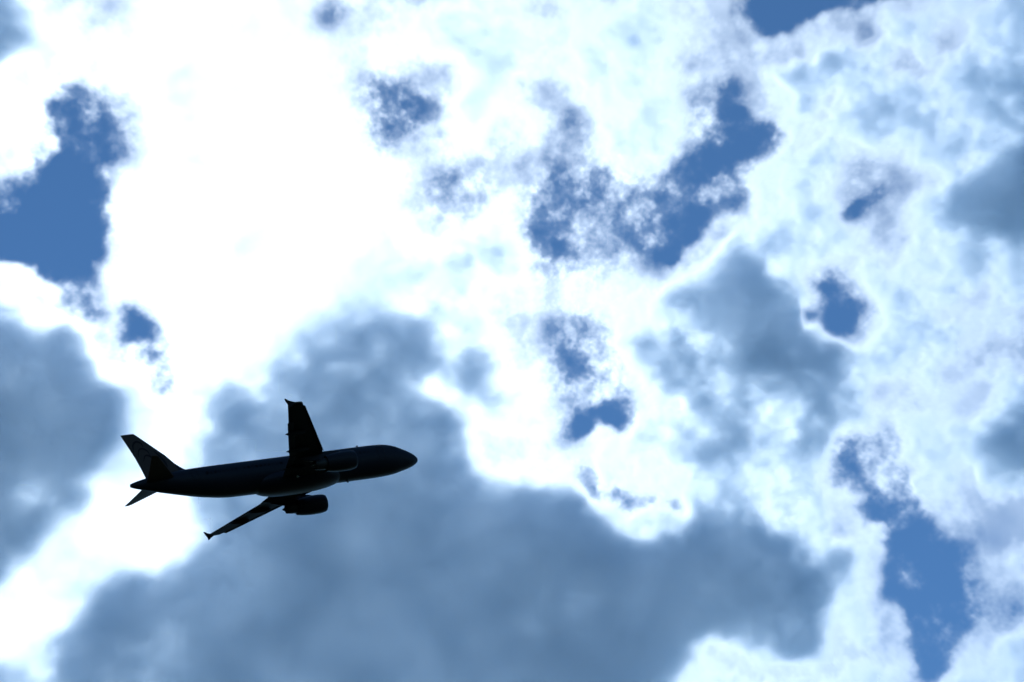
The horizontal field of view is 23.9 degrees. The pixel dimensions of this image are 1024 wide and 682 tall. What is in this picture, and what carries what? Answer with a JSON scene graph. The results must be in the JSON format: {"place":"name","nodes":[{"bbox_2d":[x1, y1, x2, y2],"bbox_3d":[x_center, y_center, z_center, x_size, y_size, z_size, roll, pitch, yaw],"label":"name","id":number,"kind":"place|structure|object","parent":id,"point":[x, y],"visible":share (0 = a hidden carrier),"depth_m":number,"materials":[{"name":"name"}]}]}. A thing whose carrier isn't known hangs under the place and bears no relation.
{"place":"outdoors","nodes":[
{"label":"outdoors","id":0,"kind":"place"},
{"bbox_2d":[121,399,417,539],"bbox_3d":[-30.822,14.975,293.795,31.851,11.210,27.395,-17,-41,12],"label":"airliner","id":1,"kind":"object","parent":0,"point":[307,465],"visible":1,"depth_m":291.05,"materials":[{"name":"paint"}]},
{"bbox_2d":[0,0,1023,681],"label":"sky","id":2,"kind":"structure","parent":0,"point":[693,330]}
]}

